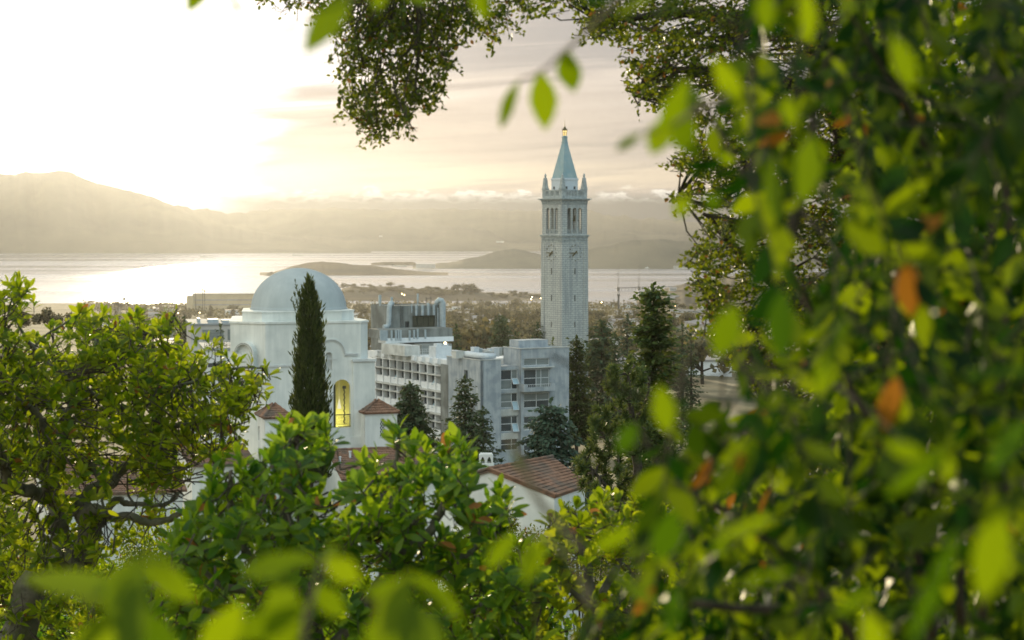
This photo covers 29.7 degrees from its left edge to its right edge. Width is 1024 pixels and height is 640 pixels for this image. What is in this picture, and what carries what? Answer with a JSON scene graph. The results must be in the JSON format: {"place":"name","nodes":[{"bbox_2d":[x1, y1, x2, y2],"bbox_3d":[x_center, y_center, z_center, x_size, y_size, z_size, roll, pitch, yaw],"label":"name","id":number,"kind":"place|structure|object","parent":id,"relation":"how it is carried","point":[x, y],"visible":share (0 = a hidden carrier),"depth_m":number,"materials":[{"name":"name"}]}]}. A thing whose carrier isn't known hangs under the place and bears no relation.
{"place":"outdoors","nodes":[
{"label":"outdoors","id":0,"kind":"place"},
{"bbox_2d":[0,171,370,252],"bbox_3d":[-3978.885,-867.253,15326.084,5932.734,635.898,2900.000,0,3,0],"label":"mountain","id":1,"kind":"structure","parent":0,"point":[59,212],"depth_m":14493.87,"materials":[{"name":"beige"}]},
{"bbox_2d":[260,261,447,274],"bbox_3d":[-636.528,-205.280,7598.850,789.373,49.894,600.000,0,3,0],"label":"island","id":2,"kind":"structure","parent":0,"point":[330,268],"depth_m":7475.20,"materials":[{"name":"brown plant"}]},
{"bbox_2d":[416,264,434,267],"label":"warehouse","id":3,"kind":"structure","parent":0,"point":[425,265],"depth_m":8383.36,"materials":[{"name":"beige"}]},
{"bbox_2d":[341,286,540,300],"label":"spit","id":4,"kind":"structure","parent":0,"point":[356,295],"depth_m":4891.23,"materials":[{"name":"brown plant"}]},
{"bbox_2d":[444,289,466,293],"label":"round tree","id":5,"kind":"object","parent":4,"relation":"on","point":[454,291],"visible":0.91,"depth_m":4997.26,"materials":[{"name":"green plant"}]},
{"bbox_2d":[460,283,476,291],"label":"round tree","id":6,"kind":"object","parent":4,"relation":"on","point":[471,286],"visible":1,"depth_m":5078.76,"materials":[{"name":"green plant"}]},
{"bbox_2d":[0,0,989,223],"label":"sky","id":7,"kind":"structure","parent":0,"point":[204,107],"materials":[{"name":"white"}]},
{"bbox_2d":[175,205,830,241],"bbox_3d":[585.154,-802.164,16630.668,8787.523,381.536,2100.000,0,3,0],"label":"ridge","id":8,"kind":"structure","parent":0,"point":[518,225],"depth_m":16417.28,"materials":[{"name":"beige"}]},
{"bbox_2d":[0,251,1015,303],"bbox_3d":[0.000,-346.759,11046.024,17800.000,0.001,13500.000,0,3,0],"label":"water","id":9,"kind":"structure","parent":0,"point":[105,277],"depth_m":7304.43,"materials":[{"name":"white liquid"}]},
{"bbox_2d":[371,262,415,264],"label":"breakwater","id":10,"kind":"object","parent":9,"relation":"in","point":[395,263],"visible":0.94,"depth_m":9311.49,"materials":[{"name":"grey concrete"}]},
{"bbox_2d":[617,264,671,290],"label":"pier","id":11,"kind":"structure","parent":9,"relation":"in","point":[618,288],"depth_m":5599.57,"materials":[{"name":"concrete"}]},
{"bbox_2d":[0,303,1021,638],"bbox_3d":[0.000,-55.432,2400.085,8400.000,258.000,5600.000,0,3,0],"label":"ground","id":12,"kind":"structure","parent":0,"point":[712,389],"depth_m":705.65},
{"bbox_2d":[0,496,32,582],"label":"garden shrub","id":13,"kind":"object","parent":12,"relation":"on","point":[21,516],"visible":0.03,"depth_m":60.92,"materials":[{"name":"green plant"}]},
{"bbox_2d":[0,546,60,629],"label":"garden shrub","id":14,"kind":"object","parent":12,"relation":"on","point":[3,605],"visible":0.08,"depth_m":42.18,"materials":[{"name":"green plant"}]},
{"bbox_2d":[0,608,76,639],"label":"garden shrub","id":15,"kind":"object","parent":12,"relation":"on","point":[40,634],"visible":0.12,"depth_m":26.36,"materials":[{"name":"green plant"}]},
{"bbox_2d":[21,307,79,350],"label":"canopy tree","id":16,"kind":"object","parent":12,"relation":"on","point":[46,316],"visible":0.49,"depth_m":618.55,"materials":[{"name":"green plant"}]},
{"bbox_2d":[62,550,152,638],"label":"garden shrub","id":17,"kind":"object","parent":12,"relation":"on","point":[104,571],"visible":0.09,"depth_m":34.11,"materials":[{"name":"green plant"}]},
{"bbox_2d":[104,300,129,308],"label":"round tree","id":18,"kind":"object","parent":12,"relation":"on","point":[118,303],"visible":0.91,"depth_m":3509.10,"materials":[{"name":"green plant"}]},
{"bbox_2d":[0,270,281,639],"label":"magnolia tree","id":19,"kind":"object","parent":12,"relation":"on","point":[154,443],"visible":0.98,"depth_m":19.25,"materials":[{"name":"green plant"}]},
{"bbox_2d":[79,525,205,621],"bbox_3d":[-9.403,9.879,48.521,3.398,9.586,2.712,0,3,0],"label":"garden shrub","id":20,"kind":"object","parent":12,"relation":"on","point":[139,552],"visible":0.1,"depth_m":47.94,"materials":[{"name":"green plant"}]},
{"bbox_2d":[118,503,226,594],"bbox_3d":[-8.882,9.952,50.591,3.244,10.308,2.926,0,3,0],"label":"garden shrub","id":21,"kind":"object","parent":12,"relation":"on","point":[167,528],"visible":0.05,"depth_m":50.70,"materials":[{"name":"green plant"}]},
{"bbox_2d":[173,316,188,345],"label":"pointed tree","id":22,"kind":"object","parent":12,"relation":"on","point":[185,330],"visible":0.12,"depth_m":1137.05,"materials":[{"name":"green plant"}]},
{"bbox_2d":[177,315,186,419],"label":"fir tree","id":23,"kind":"object","parent":12,"relation":"on","point":[184,339],"visible":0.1,"depth_m":480.44,"materials":[{"name":"green plant"}]},
{"bbox_2d":[176,310,192,317],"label":"round tree","id":24,"kind":"object","parent":12,"relation":"on","point":[186,312],"visible":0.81,"depth_m":2880.71,"materials":[{"name":"green plant"}]},
{"bbox_2d":[187,295,193,309],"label":"stepped block","id":25,"kind":"structure","parent":12,"relation":"on","point":[190,301],"depth_m":3582.64,"materials":[{"name":"beige concrete"}]},
{"bbox_2d":[154,578,254,639],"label":"garden shrub","id":26,"kind":"object","parent":12,"relation":"on","point":[245,612],"visible":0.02,"depth_m":24.34,"materials":[{"name":"green plant"}]},
{"bbox_2d":[158,537,251,622],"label":"garden shrub","id":27,"kind":"object","parent":12,"relation":"on","point":[233,594],"visible":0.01,"depth_m":52.47,"materials":[{"name":"green plant"}]},
{"bbox_2d":[185,318,229,440],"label":"office building","id":28,"kind":"structure","parent":12,"relation":"on","point":[208,324],"depth_m":430.65,"materials":[{"name":"white concrete"}]},
{"bbox_2d":[199,341,230,443],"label":"parking building","id":29,"kind":"structure","parent":12,"relation":"on","point":[211,355],"depth_m":330.57,"materials":[{"name":"concrete"}]},
{"bbox_2d":[210,323,228,442],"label":"fir tree","id":30,"kind":"object","parent":12,"relation":"on","point":[220,362],"visible":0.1,"depth_m":320.57,"materials":[{"name":"green plant"}]},
{"bbox_2d":[193,293,253,310],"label":"apartment slab","id":31,"kind":"structure","parent":12,"relation":"on","point":[225,300],"depth_m":3602.40,"materials":[{"name":"beige concrete"}]},
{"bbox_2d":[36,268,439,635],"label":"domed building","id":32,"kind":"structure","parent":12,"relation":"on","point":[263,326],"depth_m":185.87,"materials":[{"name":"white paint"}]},
{"bbox_2d":[326,352,330,369],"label":"niche window","id":33,"kind":"structure","parent":32,"relation":"in","point":[328,363],"depth_m":186.64,"materials":[{"name":"glass"}]},
{"bbox_2d":[243,520,374,628],"bbox_3d":[-4.289,8.560,40.660,3.242,8.704,2.440,0,3,0],"label":"garden shrub","id":34,"kind":"object","parent":12,"relation":"on","point":[349,587],"visible":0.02,"depth_m":40.65,"materials":[{"name":"green plant"}]},
{"bbox_2d":[288,272,333,517],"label":"cypress tree","id":35,"kind":"object","parent":12,"relation":"on","point":[311,386],"visible":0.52,"depth_m":117.72,"materials":[{"name":"green plant"}]},
{"bbox_2d":[324,589,354,635],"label":"garden shrub","id":36,"kind":"object","parent":12,"relation":"on","point":[349,595],"depth_m":22.08,"materials":[{"name":"green plant"}]},
{"bbox_2d":[146,410,559,639],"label":"magnolia tree","id":37,"kind":"object","parent":12,"relation":"on","point":[401,533],"visible":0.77,"depth_m":14.07,"materials":[{"name":"green plant"}]},
{"bbox_2d":[356,306,368,313],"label":"round tree","id":38,"kind":"object","parent":12,"relation":"on","point":[364,310],"visible":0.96,"depth_m":2776.22,"materials":[{"name":"green plant"}]},
{"bbox_2d":[80,298,748,349],"bbox_3d":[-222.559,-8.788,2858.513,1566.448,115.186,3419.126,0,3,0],"label":"ground cover","id":39,"kind":"object","parent":12,"relation":"on","point":[222,311],"visible":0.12,"depth_m":3718.99,"materials":[{"name":"green plant"}]},
{"bbox_2d":[393,380,439,457],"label":"redwood tree","id":40,"kind":"object","parent":12,"relation":"on","point":[411,406],"visible":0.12,"depth_m":254.88,"materials":[{"name":"green plant"}]},
{"bbox_2d":[365,525,489,626],"bbox_3d":[-1.832,9.166,44.541,3.446,9.257,2.181,0,3,-7],"label":"garden shrub","id":41,"kind":"object","parent":12,"relation":"on","point":[443,583],"visible":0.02,"depth_m":44.25,"materials":[{"name":"green plant"}]},
{"bbox_2d":[448,315,464,322],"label":"round tree","id":42,"kind":"object","parent":12,"relation":"on","point":[458,318],"visible":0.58,"depth_m":2070.68,"materials":[{"name":"green plant"}]},
{"bbox_2d":[450,323,466,350],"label":"fir tree","id":43,"kind":"object","parent":12,"relation":"on","point":[456,336],"visible":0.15,"depth_m":560.55,"materials":[{"name":"green plant"}]},
{"bbox_2d":[446,317,474,330],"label":"round tree","id":44,"kind":"object","parent":12,"relation":"on","point":[452,323],"visible":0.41,"depth_m":1653.62,"materials":[{"name":"green plant"}]},
{"bbox_2d":[368,294,568,467],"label":"concrete building","id":45,"kind":"structure","parent":12,"relation":"on","point":[515,380],"depth_m":340.86,"materials":[{"name":"white concrete"}]},
{"bbox_2d":[439,374,505,467],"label":"redwood tree","id":46,"kind":"object","parent":12,"relation":"on","point":[464,426],"visible":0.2,"depth_m":250.18,"materials":[{"name":"green plant"}]},
{"bbox_2d":[447,316,501,350],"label":"round tree","id":47,"kind":"object","parent":12,"relation":"on","point":[479,337],"visible":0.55,"depth_m":824.25,"materials":[{"name":"green plant"}]},
{"bbox_2d":[469,405,505,465],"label":"redwood tree","id":48,"kind":"object","parent":12,"relation":"on","point":[483,435],"visible":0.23,"depth_m":246.72,"materials":[{"name":"green plant"}]},
{"bbox_2d":[486,314,509,346],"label":"fir tree","id":49,"kind":"object","parent":12,"relation":"on","point":[494,324],"visible":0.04,"depth_m":900.67,"materials":[{"name":"green plant"}]},
{"bbox_2d":[485,315,512,347],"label":"fir tree","id":50,"kind":"object","parent":12,"relation":"on","point":[500,339],"visible":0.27,"depth_m":700.08,"materials":[{"name":"green plant"}]},
{"bbox_2d":[480,320,529,337],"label":"round tree","id":51,"kind":"object","parent":12,"relation":"on","point":[510,327],"visible":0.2,"depth_m":1421.53,"materials":[{"name":"green plant"}]},
{"bbox_2d":[437,453,584,639],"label":"gabled house","id":52,"kind":"structure","parent":12,"relation":"on","point":[554,481],"depth_m":104.92,"materials":[{"name":"white paint"}]},
{"bbox_2d":[448,590,573,639],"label":"garden shrub","id":53,"kind":"object","parent":12,"relation":"on","point":[567,626],"visible":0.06,"depth_m":23.82,"materials":[{"name":"green plant"}]},
{"bbox_2d":[508,331,519,339],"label":"fir tree","id":54,"kind":"object","parent":12,"relation":"on","point":[515,333],"visible":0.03,"depth_m":620.80,"materials":[{"name":"green plant"}]},
{"bbox_2d":[488,507,542,582],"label":"garden shrub","id":55,"kind":"object","parent":12,"relation":"on","point":[510,529],"visible":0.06,"depth_m":62.50,"materials":[{"name":"green plant"}]},
{"bbox_2d":[508,317,525,336],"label":"round tree","id":56,"kind":"object","parent":12,"relation":"on","point":[517,323],"visible":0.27,"depth_m":1651.04,"materials":[{"name":"green plant"}]},
{"bbox_2d":[514,323,540,337],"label":"round tree","id":57,"kind":"object","parent":12,"relation":"on","point":[529,329],"visible":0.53,"depth_m":1424.19,"materials":[{"name":"green plant"}]},
{"bbox_2d":[523,317,540,328],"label":"round tree","id":58,"kind":"object","parent":12,"relation":"on","point":[531,322],"visible":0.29,"depth_m":1823.20,"materials":[{"name":"green plant"}]},
{"bbox_2d":[531,322,545,338],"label":"fir tree","id":59,"kind":"object","parent":12,"relation":"on","point":[538,334],"visible":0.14,"depth_m":640.62,"materials":[{"name":"green plant"}]},
{"bbox_2d":[489,501,590,627],"bbox_3d":[0.557,11.167,60.582,4.193,10.932,3.342,0,3,0],"label":"garden shrub","id":60,"kind":"object","parent":12,"relation":"on","point":[571,571],"visible":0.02,"depth_m":60.52,"materials":[{"name":"green plant"}]},
{"bbox_2d":[514,396,609,572],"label":"cedar tree","id":61,"kind":"object","parent":12,"relation":"on","point":[544,442],"visible":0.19,"depth_m":214.67,"materials":[{"name":"green plant"}]},
{"bbox_2d":[537,123,589,393],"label":"clock tower","id":62,"kind":"structure","parent":12,"relation":"on","point":[564,279],"depth_m":636.42,"materials":[{"name":"stone"}]},
{"bbox_2d":[524,507,632,628],"bbox_3d":[2.360,11.490,62.572,4.099,10.886,3.503,0,3,0],"label":"garden shrub","id":63,"kind":"object","parent":12,"relation":"on","point":[603,562],"visible":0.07,"depth_m":62.05,"materials":[{"name":"green plant"}]},
{"bbox_2d":[566,334,598,450],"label":"conical conifer","id":64,"kind":"object","parent":12,"relation":"on","point":[579,400],"visible":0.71,"depth_m":399.88,"materials":[{"name":"green plant"}]},
{"bbox_2d":[588,318,599,331],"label":"round tree","id":65,"kind":"object","parent":12,"relation":"on","point":[592,322],"visible":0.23,"depth_m":1665.98,"materials":[{"name":"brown plant"}]},
{"bbox_2d":[588,323,610,336],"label":"round tree","id":66,"kind":"object","parent":12,"relation":"on","point":[589,331],"visible":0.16,"depth_m":1586.69,"materials":[{"name":"green plant"}]},
{"bbox_2d":[592,309,607,317],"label":"round tree","id":67,"kind":"object","parent":12,"relation":"on","point":[599,313],"visible":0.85,"depth_m":2402.74,"materials":[{"name":"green plant"}]},
{"bbox_2d":[578,318,625,432],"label":"redwood tree","id":68,"kind":"object","parent":12,"relation":"on","point":[600,343],"visible":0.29,"depth_m":459.68,"materials":[{"name":"green plant"}]},
{"bbox_2d":[594,319,615,369],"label":"pointed tree","id":69,"kind":"object","parent":12,"relation":"on","point":[607,340],"visible":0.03,"depth_m":840.89,"materials":[{"name":"green plant"}]},
{"bbox_2d":[589,315,622,326],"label":"round tree","id":70,"kind":"object","parent":12,"relation":"on","point":[607,317],"visible":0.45,"depth_m":2118.57,"materials":[{"name":"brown plant"}]},
{"bbox_2d":[518,485,700,639],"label":"magnolia tree","id":71,"kind":"object","parent":12,"relation":"on","point":[580,520],"visible":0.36,"depth_m":15.17,"materials":[{"name":"green plant"}]},
{"bbox_2d":[599,330,627,442],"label":"fir tree","id":72,"kind":"object","parent":12,"relation":"on","point":[617,356],"visible":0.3,"depth_m":430.49,"materials":[{"name":"green plant"}]},
{"bbox_2d":[613,326,623,350],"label":"pointed tree","id":73,"kind":"object","parent":12,"relation":"on","point":[621,328],"visible":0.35,"depth_m":1477.17,"materials":[{"name":"green plant"}]},
{"bbox_2d":[613,319,635,327],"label":"round tree","id":74,"kind":"object","parent":12,"relation":"on","point":[621,322],"visible":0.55,"depth_m":1916.86,"materials":[{"name":"green plant"}]},
{"bbox_2d":[570,353,679,605],"bbox_3d":[3.751,5.205,62.340,3.877,8.279,3.369,0,3,0],"label":"pine tree","id":75,"kind":"object","parent":12,"relation":"on","point":[598,429],"visible":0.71,"depth_m":61.90,"materials":[{"name":"green plant"}]},
{"bbox_2d":[618,314,638,402],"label":"fir tree","id":76,"kind":"object","parent":12,"relation":"on","point":[627,343],"visible":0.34,"depth_m":560.54,"materials":[{"name":"green plant"}]},
{"bbox_2d":[614,310,648,314],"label":"long shed","id":77,"kind":"structure","parent":12,"relation":"on","point":[626,311],"depth_m":3392.12,"materials":[{"name":"white metal"}]},
{"bbox_2d":[607,282,693,610],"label":"pine tree","id":78,"kind":"object","parent":12,"relation":"on","point":[650,331],"visible":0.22,"depth_m":119.73,"materials":[{"name":"green plant"}]},
{"bbox_2d":[634,312,679,325],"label":"round tree","id":79,"kind":"object","parent":12,"relation":"on","point":[666,316],"visible":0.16,"depth_m":1770.17,"materials":[{"name":"green plant"}]},
{"bbox_2d":[621,500,700,619],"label":"shade tree","id":80,"kind":"object","parent":12,"relation":"on","point":[625,565],"visible":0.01,"depth_m":75.58,"materials":[{"name":"green plant"}]},
{"bbox_2d":[670,311,679,331],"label":"pointed tree","id":81,"kind":"object","parent":12,"relation":"on","point":[674,320],"visible":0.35,"depth_m":1708.68,"materials":[{"name":"green plant"}]},
{"bbox_2d":[658,331,692,388],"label":"pointed tree","id":82,"kind":"object","parent":12,"relation":"on","point":[667,381],"visible":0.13,"depth_m":725.62,"materials":[{"name":"green plant"}]},
{"bbox_2d":[644,327,713,358],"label":"round tree","id":83,"kind":"object","parent":12,"relation":"on","point":[689,330],"visible":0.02,"depth_m":813.42,"materials":[{"name":"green plant"}]},
{"bbox_2d":[669,322,697,445],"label":"fir tree","id":84,"kind":"object","parent":12,"relation":"on","point":[681,349],"visible":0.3,"depth_m":420.60,"materials":[{"name":"green plant"}]},
{"bbox_2d":[619,521,750,622],"bbox_3d":[5.387,11.036,58.662,4.531,10.584,3.786,0,3,0],"label":"garden shrub","id":85,"kind":"object","parent":12,"relation":"on","point":[637,571],"visible":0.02,"depth_m":57.87,"materials":[{"name":"green plant"}]},
{"bbox_2d":[677,311,694,322],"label":"round tree","id":86,"kind":"object","parent":12,"relation":"on","point":[686,316],"visible":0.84,"depth_m":1957.55,"materials":[{"name":"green plant"}]},
{"bbox_2d":[669,309,702,312],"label":"long shed","id":87,"kind":"structure","parent":12,"relation":"on","point":[688,310],"depth_m":3499.44,"materials":[{"name":"white metal"}]},
{"bbox_2d":[677,328,707,452],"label":"fir tree","id":88,"kind":"object","parent":12,"relation":"on","point":[691,390],"visible":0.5,"depth_m":380.72,"materials":[{"name":"green plant"}]},
{"bbox_2d":[659,331,732,383],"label":"round tree","id":89,"kind":"object","parent":12,"relation":"on","point":[700,351],"visible":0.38,"depth_m":763.71,"materials":[{"name":"green plant"}]},
{"bbox_2d":[684,320,711,329],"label":"long shed","id":90,"kind":"structure","parent":12,"relation":"on","point":[691,322],"depth_m":1909.83,"materials":[{"name":"white metal"}]},
{"bbox_2d":[687,355,731,376],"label":"town block","id":91,"kind":"structure","parent":12,"relation":"on","point":[708,361],"depth_m":865.00,"materials":[{"name":"white paint"}]},
{"bbox_2d":[527,0,1023,631],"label":"oak tree","id":92,"kind":"object","parent":12,"relation":"on","point":[675,42],"visible":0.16,"depth_m":17.42,"materials":[{"name":"green plant"}]},
{"bbox_2d":[255,0,315,19],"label":"oak bough","id":93,"kind":"object","parent":92,"relation":"attached to","point":[296,4],"visible":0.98,"depth_m":17.32,"materials":[{"name":"green plant"}]},
{"bbox_2d":[304,0,544,149],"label":"oak bough","id":94,"kind":"object","parent":92,"relation":"attached to","point":[388,19],"visible":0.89,"depth_m":16.47,"materials":[{"name":"green plant"}]},
{"bbox_2d":[534,0,1023,639],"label":"broadleaf shrub","id":95,"kind":"object","parent":12,"relation":"on","point":[944,294],"visible":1,"depth_m":4.30,"materials":[{"name":"green plant"}]},
{"bbox_2d":[22,550,197,639],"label":"leafy branch","id":96,"kind":"object","parent":95,"relation":"attached to","point":[120,593],"visible":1,"depth_m":2.52,"materials":[{"name":"green plant"}]},
{"bbox_2d":[185,0,241,13],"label":"leafy branch","id":97,"kind":"object","parent":95,"relation":"attached to","point":[191,5],"visible":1,"depth_m":3.29,"materials":[{"name":"green plant"}]},
{"bbox_2d":[200,542,360,639],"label":"leafy branch","id":98,"kind":"object","parent":95,"relation":"attached to","point":[279,617],"visible":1,"depth_m":2.62,"materials":[{"name":"green plant"}]},
{"bbox_2d":[280,0,491,54],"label":"leafy branch","id":99,"kind":"object","parent":95,"relation":"attached to","point":[326,22],"visible":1,"depth_m":2.94,"materials":[{"name":"green plant"}]},
{"bbox_2d":[364,573,461,639],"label":"leafy branch","id":100,"kind":"object","parent":95,"relation":"attached to","point":[399,615],"visible":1,"depth_m":2.47,"materials":[{"name":"green plant"}]},
{"bbox_2d":[486,530,594,609],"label":"leafy branch","id":101,"kind":"object","parent":95,"relation":"attached to","point":[531,560],"visible":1,"depth_m":2.92,"materials":[{"name":"green plant"}]},
{"bbox_2d":[506,437,584,552],"bbox_3d":[0.029,0.263,2.936,0.150,0.176,0.087,3,4,43],"label":"leafy branch","id":102,"kind":"object","parent":95,"relation":"attached to","point":[520,462],"visible":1,"depth_m":2.91,"materials":[{"name":"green plant"}]},
{"bbox_2d":[499,0,620,130],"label":"leafy branch","id":103,"kind":"object","parent":95,"relation":"attached to","point":[543,101],"visible":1,"depth_m":3.38,"materials":[{"name":"green plant"}]},
{"bbox_2d":[616,88,731,154],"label":"leafy branch","id":104,"kind":"object","parent":95,"relation":"attached to","point":[680,132],"visible":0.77,"depth_m":3.01,"materials":[{"name":"green plant"}]},
{"bbox_2d":[298,226,827,250],"bbox_3d":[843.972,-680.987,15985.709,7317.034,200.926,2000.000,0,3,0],"label":"foothills","id":105,"kind":"structure","parent":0,"point":[450,238],"depth_m":15520.17,"materials":[{"name":"beige"}]},
{"bbox_2d":[413,239,830,268],"bbox_3d":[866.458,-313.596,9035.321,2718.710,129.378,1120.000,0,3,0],"label":"hill","id":106,"kind":"structure","parent":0,"point":[652,254],"depth_m":8706.42,"materials":[{"name":"beige"}]},
{"bbox_2d":[637,272,825,309],"bbox_3d":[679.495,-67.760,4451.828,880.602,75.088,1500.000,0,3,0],"label":"headland","id":107,"kind":"structure","parent":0,"point":[680,292],"depth_m":4385.60,"materials":[{"name":"brown plant"}]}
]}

